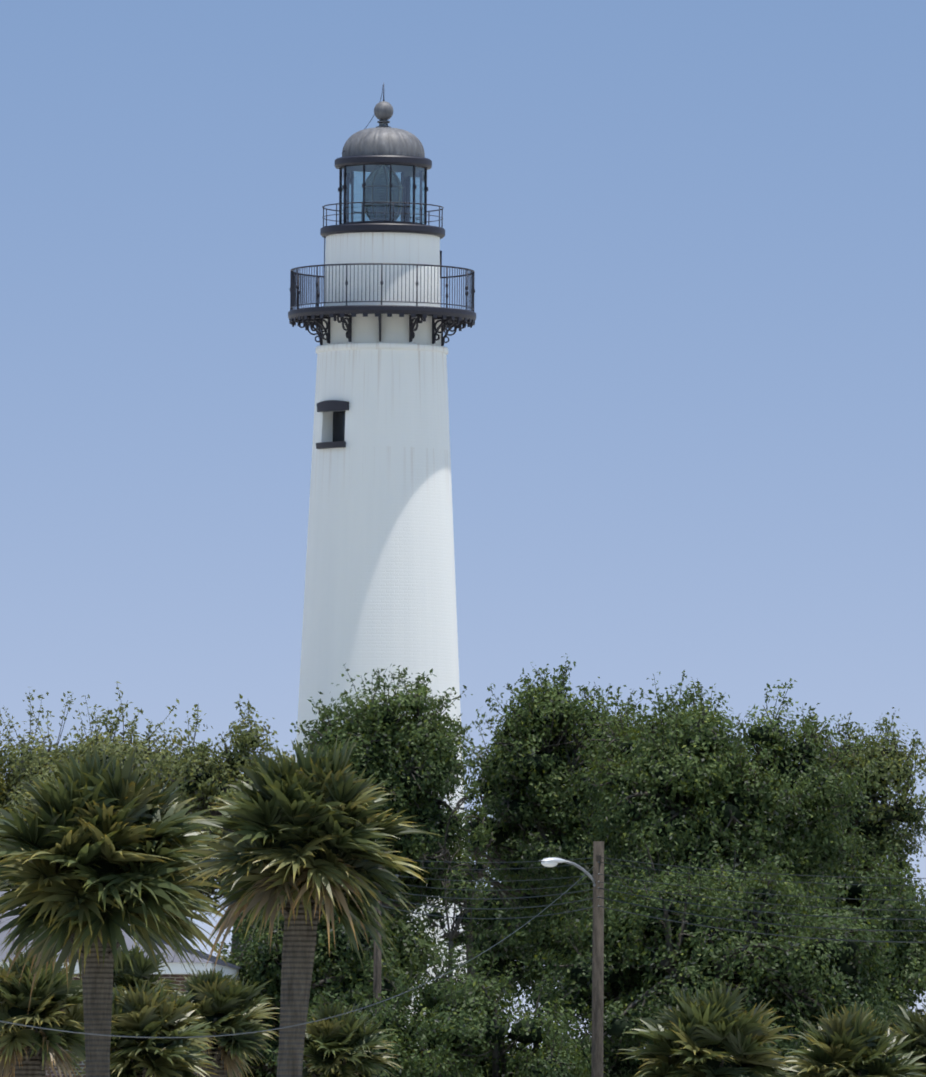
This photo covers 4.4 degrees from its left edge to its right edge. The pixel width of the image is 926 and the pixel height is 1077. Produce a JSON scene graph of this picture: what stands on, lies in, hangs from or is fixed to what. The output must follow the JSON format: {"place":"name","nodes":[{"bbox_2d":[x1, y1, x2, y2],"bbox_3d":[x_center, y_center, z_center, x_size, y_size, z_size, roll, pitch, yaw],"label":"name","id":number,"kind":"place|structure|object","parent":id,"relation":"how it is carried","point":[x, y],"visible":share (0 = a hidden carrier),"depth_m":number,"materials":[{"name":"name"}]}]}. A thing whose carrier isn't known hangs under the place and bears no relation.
{"place":"outdoors","nodes":[
{"label":"outdoors","id":0,"kind":"place"},
{"bbox_2d":[0,889,242,1076],"bbox_3d":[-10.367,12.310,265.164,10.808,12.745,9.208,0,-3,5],"label":"keepers house","id":1,"kind":"structure","parent":0,"point":[178,970],"depth_m":261.03,"materials":[{"name":"brick"}]},
{"bbox_2d":[284,664,491,1010],"bbox_3d":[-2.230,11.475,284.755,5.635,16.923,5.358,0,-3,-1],"label":"oak tree","id":2,"kind":"object","parent":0,"point":[413,762],"depth_m":283.86,"materials":[{"name":"green plant"}]},
{"bbox_2d":[0,0,925,1052],"label":"sky","id":3,"kind":"structure","parent":0,"point":[687,384],"materials":[{"name":"blue"}]},
{"label":"ground","id":4,"kind":"structure","parent":0,"visible":0},
{"bbox_2d":[0,948,117,1076],"bbox_3d":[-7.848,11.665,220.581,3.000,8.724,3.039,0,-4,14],"label":"palm","id":5,"kind":"object","parent":4,"relation":"on","point":[25,1051],"visible":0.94,"depth_m":220.31,"materials":[{"name":"green plant"}]},
{"bbox_2d":[0,740,228,1076],"bbox_3d":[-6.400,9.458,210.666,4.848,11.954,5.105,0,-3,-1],"label":"tall palm","id":6,"kind":"object","parent":4,"relation":"on","point":[93,845],"visible":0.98,"depth_m":210.15,"materials":[{"name":"green plant"}]},
{"bbox_2d":[0,681,235,904],"bbox_3d":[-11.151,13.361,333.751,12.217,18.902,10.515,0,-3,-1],"label":"oak tree","id":7,"kind":"object","parent":4,"relation":"on","point":[40,763],"visible":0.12,"depth_m":332.23,"materials":[{"name":"green plant"}]},
{"bbox_2d":[74,942,189,1013],"bbox_3d":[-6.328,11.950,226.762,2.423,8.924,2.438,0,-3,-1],"label":"tree","id":8,"kind":"object","parent":4,"relation":"on","point":[143,966],"visible":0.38,"depth_m":226.57,"materials":[{"name":"green plant"}]},
{"bbox_2d":[73,977,221,1076],"bbox_3d":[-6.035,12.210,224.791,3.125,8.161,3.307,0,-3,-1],"label":"palm","id":9,"kind":"object","parent":4,"relation":"on","point":[143,1011],"visible":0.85,"depth_m":224.46,"materials":[{"name":"green plant"}]},
{"bbox_2d":[171,968,279,1076],"bbox_3d":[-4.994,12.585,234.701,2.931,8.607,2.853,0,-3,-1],"label":"palm","id":10,"kind":"object","parent":4,"relation":"on","point":[217,1000],"visible":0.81,"depth_m":234.59,"materials":[{"name":"green plant"}]},
{"bbox_2d":[159,693,294,955],"bbox_3d":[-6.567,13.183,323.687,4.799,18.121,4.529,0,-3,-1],"label":"oak tree","id":11,"kind":"object","parent":4,"relation":"on","point":[208,777],"visible":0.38,"depth_m":323.42,"materials":[{"name":"green plant"}]},
{"bbox_2d":[195,900,415,1076],"bbox_3d":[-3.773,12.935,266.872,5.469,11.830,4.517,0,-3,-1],"label":"oak tree","id":12,"kind":"object","parent":4,"relation":"on","point":[260,963],"visible":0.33,"depth_m":266.11,"materials":[{"name":"green plant"}]},
{"bbox_2d":[173,734,442,1076],"bbox_3d":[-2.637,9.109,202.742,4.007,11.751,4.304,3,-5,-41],"label":"tall palm","id":13,"kind":"object","parent":4,"relation":"on","point":[305,848],"visible":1,"depth_m":202.50,"materials":[{"name":"green plant"}]},
{"bbox_2d":[216,871,453,1027],"bbox_3d":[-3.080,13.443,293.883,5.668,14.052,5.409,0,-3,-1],"label":"oak tree","id":14,"kind":"object","parent":4,"relation":"on","point":[413,959],"visible":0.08,"depth_m":292.78,"materials":[{"name":"green plant"}]},
{"bbox_2d":[276,1000,403,1076],"bbox_3d":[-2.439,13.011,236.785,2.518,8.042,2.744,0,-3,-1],"label":"palm","id":15,"kind":"object","parent":4,"relation":"on","point":[337,1046],"visible":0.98,"depth_m":236.61,"materials":[{"name":"green plant"}]},
{"bbox_2d":[288,85,475,1049],"bbox_3d":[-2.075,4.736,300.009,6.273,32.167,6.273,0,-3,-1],"label":"lighthouse","id":16,"kind":"object","parent":4,"relation":"on","point":[380,589],"visible":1,"depth_m":299.07,"materials":[{"name":"white paint"}]},
{"bbox_2d":[256,942,609,1076],"bbox_3d":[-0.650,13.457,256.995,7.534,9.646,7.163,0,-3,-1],"label":"oak tree","id":17,"kind":"object","parent":4,"relation":"on","point":[461,1028],"visible":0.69,"depth_m":256.24,"materials":[{"name":"green plant"}]},
{"bbox_2d":[411,780,504,978],"bbox_3d":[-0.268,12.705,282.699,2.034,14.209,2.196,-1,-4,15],"label":"oak tree","id":18,"kind":"object","parent":4,"relation":"on","point":[454,937],"visible":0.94,"depth_m":282.86,"materials":[{"name":"green plant"}]},
{"bbox_2d":[0,841,925,1076],"bbox_3d":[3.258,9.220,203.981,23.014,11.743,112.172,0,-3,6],"label":"utility poles and lines","id":19,"kind":"object","parent":4,"relation":"on","point":[598,889],"visible":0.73,"depth_m":248.83,"materials":[{"name":"brown wood"}]},
{"bbox_2d":[445,653,675,980],"bbox_3d":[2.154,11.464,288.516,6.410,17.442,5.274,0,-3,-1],"label":"oak tree","id":20,"kind":"object","parent":4,"relation":"on","point":[524,772],"visible":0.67,"depth_m":288.00,"materials":[{"name":"green plant"}]},
{"bbox_2d":[465,804,710,1022],"bbox_3d":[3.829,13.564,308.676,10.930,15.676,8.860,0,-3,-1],"label":"oak tree","id":21,"kind":"object","parent":4,"relation":"on","point":[514,946],"visible":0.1,"depth_m":306.46,"materials":[{"name":"green plant"}]},
{"bbox_2d":[541,1023,637,1062],"bbox_3d":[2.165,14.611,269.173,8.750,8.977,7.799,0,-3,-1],"label":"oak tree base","id":22,"kind":"object","parent":4,"relation":"on","point":[578,1037],"depth_m":268.48,"materials":[{"name":"green plant"}]},
{"bbox_2d":[616,979,800,1076],"bbox_3d":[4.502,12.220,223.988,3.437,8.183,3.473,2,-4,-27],"label":"palm","id":23,"kind":"object","parent":4,"relation":"on","point":[717,1034],"visible":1,"depth_m":223.67,"materials":[{"name":"green plant"}]},
{"bbox_2d":[509,829,911,1076],"bbox_3d":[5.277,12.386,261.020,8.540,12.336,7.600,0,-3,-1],"label":"oak tree","id":24,"kind":"object","parent":4,"relation":"on","point":[798,979],"visible":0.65,"depth_m":260.02,"materials":[{"name":"green plant"}]},
{"bbox_2d":[558,670,884,921],"bbox_3d":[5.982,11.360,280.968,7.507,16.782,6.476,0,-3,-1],"label":"oak tree","id":25,"kind":"object","parent":4,"relation":"on","point":[684,778],"visible":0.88,"depth_m":279.97,"materials":[{"name":"green plant"}]},
{"bbox_2d":[761,823,925,1061],"bbox_3d":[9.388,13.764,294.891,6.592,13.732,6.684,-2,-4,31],"label":"oak tree","id":26,"kind":"object","parent":4,"relation":"on","point":[910,974],"visible":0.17,"depth_m":294.05,"materials":[{"name":"green plant"}]},
{"bbox_2d":[782,1000,925,1076],"bbox_3d":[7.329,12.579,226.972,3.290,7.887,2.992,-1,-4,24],"label":"palm","id":27,"kind":"object","parent":4,"relation":"on","point":[856,1043],"visible":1,"depth_m":226.80,"materials":[{"name":"green plant"}]},
{"bbox_2d":[790,707,925,883],"bbox_3d":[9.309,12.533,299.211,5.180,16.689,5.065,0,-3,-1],"label":"oak tree","id":28,"kind":"object","parent":4,"relation":"on","point":[895,774],"visible":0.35,"depth_m":298.41,"materials":[{"name":"green plant"}]},
{"bbox_2d":[885,996,925,1076],"bbox_3d":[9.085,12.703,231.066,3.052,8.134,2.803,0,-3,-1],"label":"palm","id":29,"kind":"object","parent":4,"relation":"on","point":[913,1025],"visible":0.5,"depth_m":230.94,"materials":[{"name":"green plant"}]}
]}

